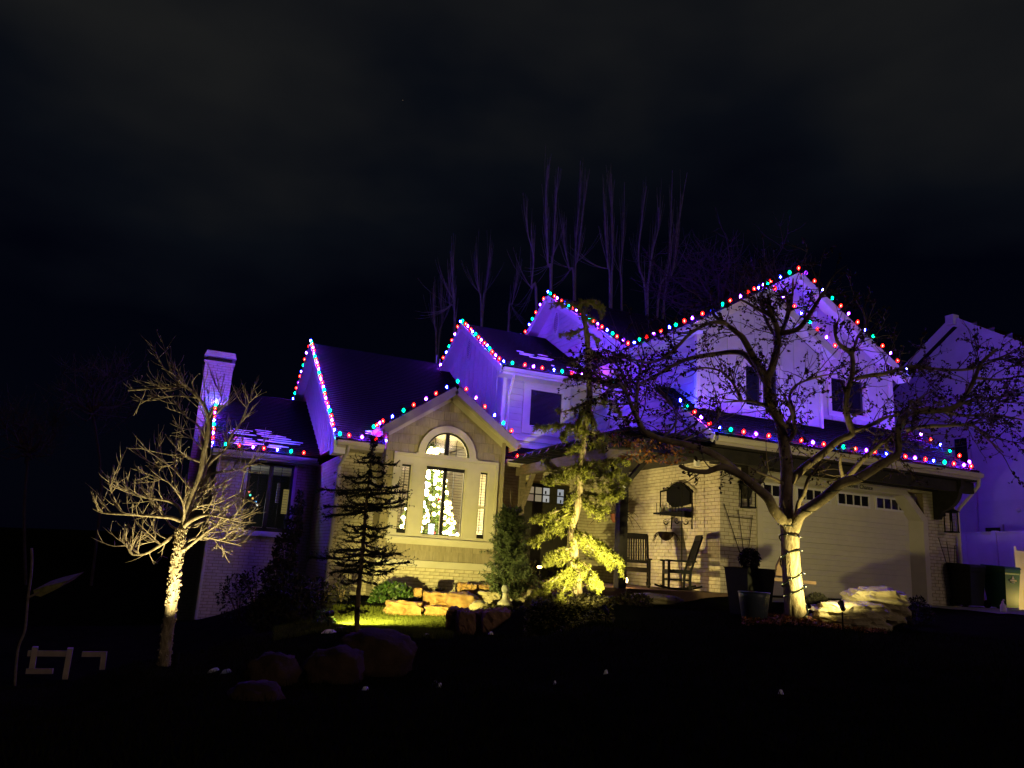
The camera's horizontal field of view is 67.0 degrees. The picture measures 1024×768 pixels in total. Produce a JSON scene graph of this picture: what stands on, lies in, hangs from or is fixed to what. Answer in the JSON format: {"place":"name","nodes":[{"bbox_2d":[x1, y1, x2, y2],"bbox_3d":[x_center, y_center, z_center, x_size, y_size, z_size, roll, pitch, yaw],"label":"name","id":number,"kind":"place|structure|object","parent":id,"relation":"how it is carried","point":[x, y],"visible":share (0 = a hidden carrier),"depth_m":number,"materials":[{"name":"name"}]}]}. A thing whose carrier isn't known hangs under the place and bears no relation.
{"place":"outdoors","nodes":[
{"label":"outdoors","id":0,"kind":"place"},
{"bbox_2d":[443,604,524,634],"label":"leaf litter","id":1,"kind":"object","parent":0,"point":[519,607],"visible":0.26,"depth_m":15.71,"materials":[{"name":"plant"}]},
{"bbox_2d":[0,527,1023,767],"bbox_3d":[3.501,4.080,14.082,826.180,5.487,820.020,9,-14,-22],"label":"ground","id":2,"kind":"structure","parent":0,"point":[116,610],"depth_m":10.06,"materials":[{"name":"plant"}]},
{"bbox_2d":[14,548,84,685],"bbox_3d":[-7.992,4.023,13.302,0.833,2.313,0.655,6,-13,-11],"label":"sapling","id":3,"kind":"object","parent":2,"relation":"on","point":[48,587],"visible":0.98,"depth_m":13.20,"materials":[{"name":"brown plant"}]},
{"bbox_2d":[25,646,73,679],"bbox_3d":[-8.364,5.027,13.973,0.826,0.555,0.206,4,-13,-2],"label":"rail fence","id":4,"kind":"object","parent":2,"relation":"on","point":[34,652],"visible":1,"depth_m":13.97,"materials":[{"name":"brown wood"}]},
{"bbox_2d":[81,651,107,669],"bbox_3d":[-7.556,4.982,13.966,0.452,0.318,0.134,5,-13,-8],"label":"rail fence","id":5,"kind":"object","parent":2,"relation":"on","point":[102,655],"visible":1,"depth_m":13.98,"materials":[{"name":"wood"}]},
{"bbox_2d":[84,329,274,666],"bbox_3d":[-5.146,1.844,12.078,2.958,5.220,1.812,4,-13,-2],"label":"bare tree","id":6,"kind":"object","parent":2,"relation":"on","point":[169,619],"visible":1,"depth_m":11.98,"materials":[{"name":"brown plant"}]},
{"bbox_2d":[215,566,272,622],"bbox_3d":[-5.534,4.358,16.036,1.233,1.176,0.858,4,-13,-1],"label":"dark shrub","id":7,"kind":"object","parent":2,"relation":"on","point":[237,613],"visible":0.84,"depth_m":15.98,"materials":[{"name":"green plant"}]},
{"bbox_2d":[227,680,285,701],"bbox_3d":[-2.849,3.555,8.588,0.664,0.496,0.660,9,-14,-22],"label":"boulder","id":8,"kind":"object","parent":2,"relation":"on","point":[250,690],"visible":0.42,"depth_m":8.47,"materials":[{"name":"brown stone"}]},
{"bbox_2d":[243,651,302,686],"bbox_3d":[-2.953,3.632,9.610,0.623,0.602,0.696,0,-13,14],"label":"boulder","id":9,"kind":"object","parent":2,"relation":"on","point":[281,668],"visible":0.62,"depth_m":9.41,"materials":[{"name":"brown stone"}]},
{"bbox_2d":[244,570,324,632],"bbox_3d":[-4.523,4.437,15.478,1.567,1.404,1.303,9,-14,-22],"label":"dark shrub","id":10,"kind":"object","parent":2,"relation":"on","point":[286,605],"visible":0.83,"depth_m":15.20,"materials":[{"name":"green plant"}]},
{"bbox_2d":[311,608,335,624],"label":"shrub","id":11,"kind":"object","parent":2,"relation":"on","point":[320,614],"visible":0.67,"depth_m":13.61,"materials":[{"name":"green plant"}]},
{"bbox_2d":[300,576,350,614],"bbox_3d":[-3.883,4.456,16.184,0.775,0.883,1.204,-6,-16,36],"label":"dark shrub","id":12,"kind":"object","parent":2,"relation":"on","point":[322,584],"visible":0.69,"depth_m":16.04,"materials":[{"name":"green plant"}]},
{"bbox_2d":[321,629,335,633],"bbox_3d":[-2.885,3.902,12.202,0.244,0.067,0.201,9,-14,-22],"label":"snow patch","id":13,"kind":"object","parent":2,"relation":"on","point":[327,630],"visible":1,"depth_m":12.16,"materials":[{"name":"snow"}]},
{"bbox_2d":[325,610,333,625],"bbox_3d":[-3.117,4.053,13.118,0.100,0.414,0.180,-1,-14,19],"label":"garden spotlight","id":14,"kind":"object","parent":2,"relation":"on","point":[330,613],"visible":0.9,"depth_m":13.12,"materials":[{"name":"black metal"}]},
{"bbox_2d":[302,644,364,684],"bbox_3d":[-2.304,3.691,10.017,0.798,0.590,0.806,2,-13,6],"label":"boulder","id":15,"kind":"object","parent":2,"relation":"on","point":[341,664],"visible":0.77,"depth_m":9.72,"materials":[{"name":"brown stone"}]},
{"bbox_2d":[306,436,418,631],"bbox_3d":[-2.344,2.434,12.315,1.823,3.187,1.812,9,-14,-22],"label":"dark conifer","id":16,"kind":"object","parent":2,"relation":"on","point":[371,507],"visible":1,"depth_m":12.27,"materials":[{"name":"green plant"}]},
{"bbox_2d":[271,602,454,640],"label":"grass","id":17,"kind":"structure","parent":2,"relation":"on","point":[379,620],"depth_m":14.25,"materials":[{"name":"green plant"}]},
{"bbox_2d":[339,627,417,676],"bbox_3d":[-1.919,3.798,10.818,1.183,0.729,1.078,9,-14,-22],"label":"boulder","id":18,"kind":"object","parent":2,"relation":"on","point":[388,652],"visible":0.62,"depth_m":10.46,"materials":[{"name":"brown stone"}]},
{"bbox_2d":[365,580,418,602],"bbox_3d":[-2.809,4.994,17.902,1.290,0.920,1.004,9,-14,-22],"label":"evergreen shrub","id":19,"kind":"object","parent":2,"relation":"on","point":[381,591],"visible":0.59,"depth_m":17.85,"materials":[{"name":"green plant"}]},
{"bbox_2d":[382,600,422,616],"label":"rock","id":20,"kind":"object","parent":2,"relation":"on","point":[410,608],"visible":0.66,"depth_m":16.48,"materials":[{"name":"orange stone"}]},
{"bbox_2d":[414,587,422,597],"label":"rock","id":21,"kind":"object","parent":2,"relation":"on","point":[418,592],"visible":1,"depth_m":17.51,"materials":[{"name":"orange stone"}]},
{"bbox_2d":[422,591,448,605],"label":"rock","id":22,"kind":"object","parent":2,"relation":"on","point":[434,597],"visible":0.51,"depth_m":17.04,"materials":[{"name":"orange stone"}]},
{"bbox_2d":[424,605,449,616],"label":"rock","id":23,"kind":"object","parent":2,"relation":"on","point":[430,610],"visible":0.41,"depth_m":16.55,"materials":[{"name":"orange stone"}]},
{"bbox_2d":[418,237,457,338],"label":"aspen tree","id":24,"kind":"object","parent":2,"relation":"on","point":[453,305],"visible":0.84,"depth_m":36.02,"materials":[{"name":"grey plant"}]},
{"bbox_2d":[423,276,455,363],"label":"aspen tree","id":25,"kind":"object","parent":2,"relation":"on","point":[441,302],"visible":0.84,"depth_m":38.31,"materials":[{"name":"grey plant"}]},
{"bbox_2d":[431,586,448,591],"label":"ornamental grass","id":26,"kind":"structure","parent":2,"relation":"on","point":[439,589],"depth_m":18.28,"materials":[{"name":"plant"}]},
{"bbox_2d":[445,606,462,632],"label":"boulder","id":27,"kind":"object","parent":2,"relation":"on","point":[451,612],"visible":0.45,"depth_m":14.42,"materials":[{"name":"brown stone"}]},
{"bbox_2d":[444,591,479,607],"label":"rock","id":28,"kind":"object","parent":2,"relation":"on","point":[464,599],"visible":0.71,"depth_m":16.72,"materials":[{"name":"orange stone"}]},
{"bbox_2d":[457,582,477,593],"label":"rock","id":29,"kind":"object","parent":28,"relation":"on","point":[468,587],"visible":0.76,"depth_m":17.56,"materials":[{"name":"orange stone"}]},
{"bbox_2d":[455,607,475,634],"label":"boulder","id":30,"kind":"object","parent":2,"relation":"on","point":[465,619],"visible":0.81,"depth_m":14.11,"materials":[{"name":"brown stone"}]},
{"bbox_2d":[473,608,483,630],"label":"boulder","id":31,"kind":"object","parent":2,"relation":"on","point":[478,612],"visible":0.18,"depth_m":14.48,"materials":[{"name":"stone"}]},
{"bbox_2d":[469,600,488,610],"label":"rock","id":32,"kind":"object","parent":2,"relation":"on","point":[474,605],"visible":0.54,"depth_m":16.15,"materials":[{"name":"stone"}]},
{"bbox_2d":[462,235,499,326],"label":"aspen tree","id":33,"kind":"object","parent":2,"relation":"on","point":[482,302],"visible":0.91,"depth_m":36.06,"materials":[{"name":"grey plant"}]},
{"bbox_2d":[477,590,501,603],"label":"rock","id":34,"kind":"object","parent":2,"relation":"on","point":[491,597],"visible":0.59,"depth_m":16.99,"materials":[{"name":"stone"}]},
{"bbox_2d":[477,583,489,590],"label":"rock","id":35,"kind":"object","parent":34,"relation":"on","point":[482,587],"visible":0.38,"depth_m":17.65,"materials":[{"name":"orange stone"}]},
{"bbox_2d":[480,607,511,633],"bbox_3d":[-0.281,4.453,14.310,0.594,0.631,0.716,4,-13,-2],"label":"boulder","id":36,"kind":"object","parent":2,"relation":"on","point":[493,618],"visible":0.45,"depth_m":14.07,"materials":[{"name":"brown stone"}]},
{"bbox_2d":[497,585,512,605],"bbox_3d":[-0.140,4.429,16.246,0.320,0.409,0.320,9,-14,-22],"label":"garden ornament","id":37,"kind":"object","parent":2,"relation":"on","point":[505,600],"visible":1,"depth_m":16.19,"materials":[{"name":"stone"}]},
{"bbox_2d":[478,487,543,606],"bbox_3d":[0.046,3.680,17.181,1.564,2.657,1.415,9,-14,-22],"label":"young spruce","id":38,"kind":"object","parent":2,"relation":"on","point":[510,557],"visible":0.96,"depth_m":16.86,"materials":[{"name":"green plant"}]},
{"bbox_2d":[507,249,530,331],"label":"aspen tree","id":39,"kind":"object","parent":2,"relation":"on","point":[516,284],"visible":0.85,"depth_m":36.00,"materials":[{"name":"grey plant"}]},
{"bbox_2d":[514,592,526,602],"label":"rock","id":40,"kind":"object","parent":2,"relation":"on","point":[521,600],"visible":0.28,"depth_m":17.01,"materials":[{"name":"stone"}]},
{"bbox_2d":[506,198,537,319],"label":"aspen tree","id":41,"kind":"object","parent":2,"relation":"on","point":[533,285],"visible":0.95,"depth_m":33.98,"materials":[{"name":"grey plant"}]},
{"bbox_2d":[526,588,537,597],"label":"rock","id":42,"kind":"object","parent":2,"relation":"on","point":[528,593],"visible":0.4,"depth_m":16.52,"materials":[{"name":"stone"}]},
{"bbox_2d":[536,563,542,580],"bbox_3d":[0.609,4.192,17.241,0.177,0.391,0.336,-1,-14,17],"label":"garden spotlight","id":43,"kind":"object","parent":2,"relation":"on","point":[538,567],"visible":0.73,"depth_m":17.30,"materials":[{"name":"black metal"}]},
{"bbox_2d":[528,148,566,295],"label":"aspen tree","id":44,"kind":"object","parent":2,"relation":"on","point":[550,265],"visible":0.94,"depth_m":34.01,"materials":[{"name":"grey plant"}]},
{"bbox_2d":[522,591,615,636],"bbox_3d":[1.057,4.177,13.899,1.794,0.854,2.069,3,-13,3],"label":"ground cover","id":45,"kind":"object","parent":2,"relation":"on","point":[600,598],"visible":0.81,"depth_m":13.69,"materials":[{"name":"green plant"}]},
{"bbox_2d":[540,161,599,300],"bbox_3d":[2.187,-0.886,35.086,2.770,19.295,3.373,5,-13,-6],"label":"aspen tree","id":46,"kind":"object","parent":2,"relation":"on","point":[575,261],"visible":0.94,"depth_m":35.39,"materials":[{"name":"grey plant"}]},
{"bbox_2d":[523,297,632,606],"bbox_3d":[1.333,1.290,14.555,2.004,5.779,1.746,2,-13,4],"label":"weeping cedar","id":47,"kind":"object","parent":2,"relation":"on","point":[572,575],"visible":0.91,"depth_m":14.35,"materials":[{"name":"green plant"}]},
{"bbox_2d":[176,273,983,619],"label":"house","id":48,"kind":"structure","parent":2,"relation":"on","point":[866,535],"depth_m":20.51,"materials":[{"name":"beige paint"}]},
{"bbox_2d":[211,407,304,456],"bbox_3d":[-8.235,1.096,22.755,2.038,1.923,4.170,25,-25,-58],"label":"light string","id":49,"kind":"object","parent":48,"relation":"attached to","point":[263,447],"visible":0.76,"depth_m":22.14,"materials":[{"name":"plastic"}]},
{"bbox_2d":[235,459,297,537],"bbox_3d":[-7.022,3.295,22.251,1.520,2.140,0.238,9,-14,-22],"label":"side window","id":50,"kind":"structure","parent":48,"relation":"in","point":[270,531],"depth_m":22.28,"materials":[{"name":"white paint"}]},
{"bbox_2d":[260,489,306,592],"bbox_3d":[-5.856,4.026,19.843,1.007,2.720,1.190,9,-14,-22],"label":"climbing vine","id":51,"kind":"object","parent":48,"relation":"attached to","point":[280,564],"visible":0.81,"depth_m":19.89,"materials":[{"name":"green plant"}]},
{"bbox_2d":[281,489,288,513],"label":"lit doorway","id":52,"kind":"structure","parent":48,"relation":"in","point":[284,502],"depth_m":23.96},
{"bbox_2d":[294,340,384,444],"bbox_3d":[-5.593,0.262,24.309,1.396,4.346,9.612,9,-14,-22],"label":"light string","id":53,"kind":"object","parent":48,"relation":"attached to","point":[327,402],"visible":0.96,"depth_m":21.78,"materials":[{"name":"plastic"}]},
{"bbox_2d":[397,442,458,535],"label":"christmas tree","id":54,"kind":"object","parent":48,"relation":"in","point":[433,528],"visible":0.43,"depth_m":21.18,"materials":[{"name":"green plant"}]},
{"bbox_2d":[384,426,498,549],"bbox_3d":[-1.733,2.637,20.134,2.980,3.100,0.258,9,-14,-22],"label":"arched window","id":55,"kind":"structure","parent":48,"relation":"in","point":[418,462],"depth_m":20.11,"materials":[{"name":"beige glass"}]},
{"bbox_2d":[373,380,512,433],"bbox_3d":[-1.802,0.678,20.689,3.581,1.491,1.222,9,-14,-22],"label":"light string","id":56,"kind":"object","parent":48,"relation":"attached to","point":[413,405],"visible":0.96,"depth_m":20.08,"materials":[{"name":"plastic"}]},
{"bbox_2d":[438,320,572,376],"bbox_3d":[-1.180,-1.124,24.906,2.639,2.477,7.554,16,-18,-43],"label":"light string","id":57,"kind":"object","parent":48,"relation":"attached to","point":[492,351],"visible":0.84,"depth_m":22.71,"materials":[{"name":"plastic"}]},
{"bbox_2d":[521,482,568,577],"bbox_3d":[0.921,4.193,22.159,1.470,2.620,0.105,9,-14,-22],"label":"front door","id":58,"kind":"structure","parent":48,"relation":"in","point":[541,499],"depth_m":22.18,"materials":[{"name":"brown wood"}]},
{"bbox_2d":[521,381,570,438],"bbox_3d":[0.991,0.753,22.848,1.530,1.570,0.145,9,-14,-22],"label":"window","id":59,"kind":"structure","parent":48,"relation":"in","point":[540,401],"depth_m":22.84,"materials":[{"name":"white paint"}]},
{"bbox_2d":[626,533,651,587],"bbox_3d":[2.900,4.074,17.955,0.640,1.236,0.977,2,-13,6],"label":"rocking chair","id":60,"kind":"object","parent":48,"relation":"on","point":[635,537],"visible":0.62,"depth_m":18.27,"materials":[{"name":"brown wood"}]},
{"bbox_2d":[651,516,679,546],"bbox_3d":[3.773,3.590,18.901,0.715,0.774,0.840,1,-13,12],"label":"hanging basket","id":61,"kind":"object","parent":48,"relation":"hanging from","point":[665,536],"visible":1,"depth_m":18.74,"materials":[{"name":"black plant"}]},
{"bbox_2d":[653,482,693,528],"bbox_3d":[3.985,3.000,19.083,0.220,1.153,1.445,9,-14,-22],"label":"iron rack","id":62,"kind":"object","parent":48,"relation":"attached to","point":[673,496],"visible":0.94,"depth_m":18.99,"materials":[{"name":"black metal"}]},
{"bbox_2d":[654,535,702,589],"bbox_3d":[3.776,4.029,17.528,0.977,1.236,0.640,4,-13,-1],"label":"rocking chair","id":63,"kind":"object","parent":48,"relation":"on","point":[691,561],"visible":1,"depth_m":17.29,"materials":[{"name":"brown wood"}]},
{"bbox_2d":[524,283,836,348],"bbox_3d":[2.806,-2.174,23.147,4.135,3.393,12.032,16,-18,-43],"label":"light string","id":64,"kind":"object","parent":48,"relation":"on","point":[684,321],"visible":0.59,"depth_m":19.99,"materials":[{"name":"multicoloured plastic"}]},
{"bbox_2d":[681,484,681,586],"bbox_3d":[3.940,3.540,17.949,0.303,2.426,0.065,9,-14,-22],"label":"iron pole","id":65,"kind":"object","parent":48,"relation":"on","point":[681,532],"visible":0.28,"depth_m":17.97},
{"bbox_2d":[724,504,752,553],"bbox_3d":[5.138,3.751,17.529,0.832,2.004,0.027,9,-14,-22],"label":"trellis","id":66,"kind":"object","parent":48,"relation":"attached to","point":[749,539],"visible":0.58,"depth_m":17.64,"materials":[{"name":"black metal"}]},
{"bbox_2d":[505,426,973,587],"bbox_3d":[5.646,3.804,20.530,10.920,3.310,6.600,9,-14,-22],"label":"pergola","id":67,"kind":"object","parent":48,"relation":"on","point":[946,495],"visible":0.68,"depth_m":18.18,"materials":[{"name":"brown wood"}]},
{"bbox_2d":[590,496,640,528],"bbox_3d":[2.839,3.001,20.416,1.198,1.616,1.330,-2,-14,24],"label":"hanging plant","id":68,"kind":"object","parent":67,"relation":"hanging from","point":[612,514],"visible":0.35,"depth_m":20.21,"materials":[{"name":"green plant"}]},
{"bbox_2d":[587,431,696,464],"bbox_3d":[2.412,1.194,14.645,2.171,0.695,0.639,-3,-14,26],"label":"vine on pergola","id":69,"kind":"object","parent":67,"relation":"on","point":[681,451],"visible":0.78,"depth_m":14.49,"materials":[{"name":"brown plant"}]},
{"bbox_2d":[738,480,756,508],"bbox_3d":[5.413,2.474,17.777,0.340,0.750,0.390,9,-14,-22],"label":"wall lantern","id":70,"kind":"object","parent":48,"relation":"attached to","point":[742,484],"depth_m":17.74,"materials":[{"name":"black metal"}]},
{"bbox_2d":[741,358,782,413],"bbox_3d":[6.204,0.090,19.284,1.280,1.280,0.145,9,-14,-22],"label":"window","id":71,"kind":"structure","parent":48,"relation":"in","point":[754,394],"depth_m":19.22,"materials":[{"name":"white paint"}]},
{"bbox_2d":[680,399,972,470],"bbox_3d":[7.865,1.287,19.022,8.134,1.049,1.411,9,-14,-22],"label":"light string","id":72,"kind":"object","parent":48,"relation":"attached to","point":[824,444],"visible":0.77,"depth_m":18.04,"materials":[{"name":"plastic"}]},
{"bbox_2d":[752,266,906,370],"bbox_3d":[8.748,-1.877,21.093,5.472,2.349,0.115,9,-14,-22],"label":"light string","id":73,"kind":"object","parent":48,"relation":"attached to","point":[840,305],"visible":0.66,"depth_m":21.19,"materials":[{"name":"plastic"}]},
{"bbox_2d":[763,481,915,599],"bbox_3d":[8.141,3.898,19.208,5.420,2.790,0.090,9,-14,-22],"label":"garage door","id":74,"kind":"structure","parent":48,"relation":"in","point":[854,540],"depth_m":19.27,"materials":[{"name":"paint"}]},
{"bbox_2d":[826,371,869,421],"bbox_3d":[9.216,0.358,21.288,1.480,1.220,0.145,9,-14,-22],"label":"window","id":75,"kind":"structure","parent":48,"relation":"in","point":[858,402],"depth_m":21.28,"materials":[{"name":"white paint"}]},
{"bbox_2d":[904,426,969,464],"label":"light string","id":76,"kind":"object","parent":48,"relation":"attached to","point":[959,455],"visible":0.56,"depth_m":20.83,"materials":[{"name":"plastic"}]},
{"bbox_2d":[943,508,959,532],"bbox_3d":[11.467,3.510,20.249,0.340,0.750,0.390,9,-14,-22],"label":"wall lantern","id":77,"kind":"object","parent":48,"relation":"attached to","point":[951,511],"depth_m":20.16,"materials":[{"name":"black metal"}]},
{"bbox_2d":[568,168,617,307],"bbox_3d":[3.856,-0.650,32.656,1.478,18.023,4.290,-7,-17,38],"label":"aspen tree","id":78,"kind":"object","parent":2,"relation":"on","point":[611,192],"visible":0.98,"depth_m":33.35,"materials":[{"name":"grey plant"}]},
{"bbox_2d":[601,182,626,310],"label":"aspen tree","id":79,"kind":"object","parent":2,"relation":"on","point":[620,278],"visible":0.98,"depth_m":35.99,"materials":[{"name":"grey plant"}]},
{"bbox_2d":[615,590,653,606],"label":"porch shrub","id":80,"kind":"object","parent":2,"relation":"on","point":[624,599],"visible":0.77,"depth_m":14.17,"materials":[{"name":"green plant"}]},
{"bbox_2d":[629,179,664,315],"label":"aspen tree","id":81,"kind":"object","parent":2,"relation":"on","point":[643,278],"visible":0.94,"depth_m":33.23,"materials":[{"name":"grey plant"}]},
{"bbox_2d":[630,592,682,605],"bbox_3d":[2.778,4.173,15.001,1.078,0.239,0.744,1,-13,12],"label":"rock","id":82,"kind":"object","parent":2,"relation":"on","point":[663,600],"visible":0.59,"depth_m":14.70,"materials":[{"name":"stone"}]},
{"bbox_2d":[656,171,688,318],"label":"aspen tree","id":83,"kind":"object","parent":2,"relation":"on","point":[668,261],"visible":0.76,"depth_m":34.23,"materials":[{"name":"grey plant"}]},
{"bbox_2d":[625,208,811,324],"bbox_3d":[6.997,0.771,25.959,6.660,12.813,4.801,1,-13,9],"label":"bare tree","id":84,"kind":"object","parent":2,"relation":"on","point":[702,289],"visible":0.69,"depth_m":26.60,"materials":[{"name":"brown plant"}]},
{"bbox_2d":[723,547,776,613],"bbox_3d":[4.221,3.489,13.731,0.650,1.165,0.650,9,-14,-22],"label":"tall planter","id":85,"kind":"object","parent":2,"relation":"on","point":[750,576],"visible":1,"depth_m":13.57,"materials":[{"name":"black plastic"}]},
{"bbox_2d":[738,591,770,619],"bbox_3d":[3.992,3.654,12.750,0.524,0.445,0.524,9,-14,-22],"label":"glazed pot","id":86,"kind":"object","parent":2,"relation":"on","point":[753,604],"visible":0.88,"depth_m":12.56,"materials":[{"name":"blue ceramic"}]},
{"bbox_2d":[544,234,1023,618],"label":"crabapple tree","id":87,"kind":"object","parent":2,"relation":"on","point":[785,513],"visible":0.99,"depth_m":12.78,"materials":[{"name":"brown plant"}]},
{"bbox_2d":[778,465,878,617],"bbox_3d":[4.466,2.384,12.376,1.993,2.855,1.784,9,-14,-22],"label":"wrapped light string","id":88,"kind":"object","parent":87,"relation":"attached to","point":[800,550],"visible":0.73,"depth_m":12.75,"materials":[{"name":"plastic"}]},
{"bbox_2d":[741,612,886,633],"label":"fallen leaves","id":89,"kind":"object","parent":2,"relation":"on","point":[776,616],"visible":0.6,"depth_m":12.21,"materials":[{"name":"brown plant"}]},
{"bbox_2d":[805,592,827,610],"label":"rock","id":90,"kind":"object","parent":2,"relation":"on","point":[815,598],"visible":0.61,"depth_m":13.84,"materials":[{"name":"grey stone"}]},
{"bbox_2d":[837,600,845,628],"bbox_3d":[5.104,3.637,11.944,0.100,0.570,0.179,2,-13,6],"label":"garden spotlight","id":91,"kind":"object","parent":2,"relation":"on","point":[841,605],"visible":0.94,"depth_m":11.94,"materials":[{"name":"black metal"}]},
{"bbox_2d":[808,600,892,631],"bbox_3d":[5.576,3.855,12.860,1.137,0.513,1.067,7,-13,-13],"label":"rock","id":92,"kind":"object","parent":2,"relation":"on","point":[864,614],"visible":0.72,"depth_m":12.47,"materials":[{"name":"stone"}]},
{"bbox_2d":[839,585,911,626],"bbox_3d":[6.471,3.961,13.793,1.145,0.751,1.240,0,-13,14],"label":"rock","id":93,"kind":"object","parent":2,"relation":"on","point":[895,603],"visible":0.69,"depth_m":13.33,"materials":[{"name":"stone"}]},
{"bbox_2d":[906,594,936,625],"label":"dark shrub","id":94,"kind":"object","parent":2,"relation":"on","point":[915,605],"visible":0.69,"depth_m":14.48,"materials":[{"name":"green plant"}]},
{"bbox_2d":[938,538,955,576],"bbox_3d":[11.314,4.865,20.039,0.606,1.704,0.027,9,-14,-22],"label":"trellis","id":95,"kind":"object","parent":2,"relation":"on","point":[954,548],"visible":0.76,"depth_m":20.13,"materials":[{"name":"black metal"}]},
{"bbox_2d":[893,314,1023,531],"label":"neighbour house","id":96,"kind":"structure","parent":2,"relation":"on","point":[995,502],"depth_m":25.75,"materials":[{"name":"paint"}]},
{"bbox_2d":[951,434,971,464],"bbox_3d":[15.272,2.327,26.282,0.050,1.156,0.677,9,-14,-22],"label":"window","id":97,"kind":"structure","parent":96,"relation":"in","point":[965,457],"depth_m":26.25,"materials":[{"name":"black glass"}]},
{"bbox_2d":[982,524,1004,531],"bbox_3d":[15.472,4.764,24.868,0.050,0.489,0.720,9,-14,-22],"label":"window","id":98,"kind":"structure","parent":96,"relation":"in","point":[990,527],"depth_m":24.89,"materials":[{"name":"black glass"}]},
{"bbox_2d":[957,531,1023,609],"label":"privacy fence","id":99,"kind":"object","parent":2,"relation":"on","point":[988,548],"visible":0.15,"depth_m":22.59,"materials":[{"name":"white plastic"}]},
{"bbox_2d":[0,0,1023,534],"label":"sky","id":100,"kind":"structure","parent":0,"point":[257,181],"materials":[{"name":"black"}]},
{"bbox_2d":[774,557,815,584],"bbox_3d":[4.897,3.628,13.877,0.994,1.112,0.340,4,-13,0],"label":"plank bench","id":101,"kind":"object","parent":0,"point":[778,572],"visible":0.24,"depth_m":14.00,"materials":[{"name":"wood"}]},
{"bbox_2d":[772,598,1023,614],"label":"driveway","id":102,"kind":"structure","parent":0,"point":[997,610],"depth_m":17.94,"materials":[{"name":"concrete"}]},
{"bbox_2d":[946,562,985,606],"bbox_3d":[11.692,5.166,19.894,0.605,1.092,0.735,9,-14,-22],"label":"wheelie bin","id":103,"kind":"object","parent":102,"relation":"on","point":[967,582],"visible":0.99,"depth_m":19.69,"materials":[{"name":"plastic"}]},
{"bbox_2d":[980,564,1020,608],"bbox_3d":[12.495,5.186,19.767,0.605,1.092,0.735,9,-14,-22],"label":"wheelie bin","id":104,"kind":"object","parent":102,"relation":"on","point":[1002,583],"visible":0.79,"depth_m":19.56,"materials":[{"name":"green plastic"}]},
{"bbox_2d":[1000,599,1006,611],"bbox_3d":[11.064,4.997,17.433,0.126,0.290,0.126,-2,-14,22],"label":"canister","id":105,"kind":"object","parent":102,"relation":"on","point":[1003,607],"visible":0.94,"depth_m":17.39,"materials":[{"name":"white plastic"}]},
{"bbox_2d":[1010,546,1023,609],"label":"vinyl gate","id":106,"kind":"structure","parent":102,"relation":"on","point":[1017,558],"depth_m":20.53,"materials":[{"name":"white plastic"}]}
]}

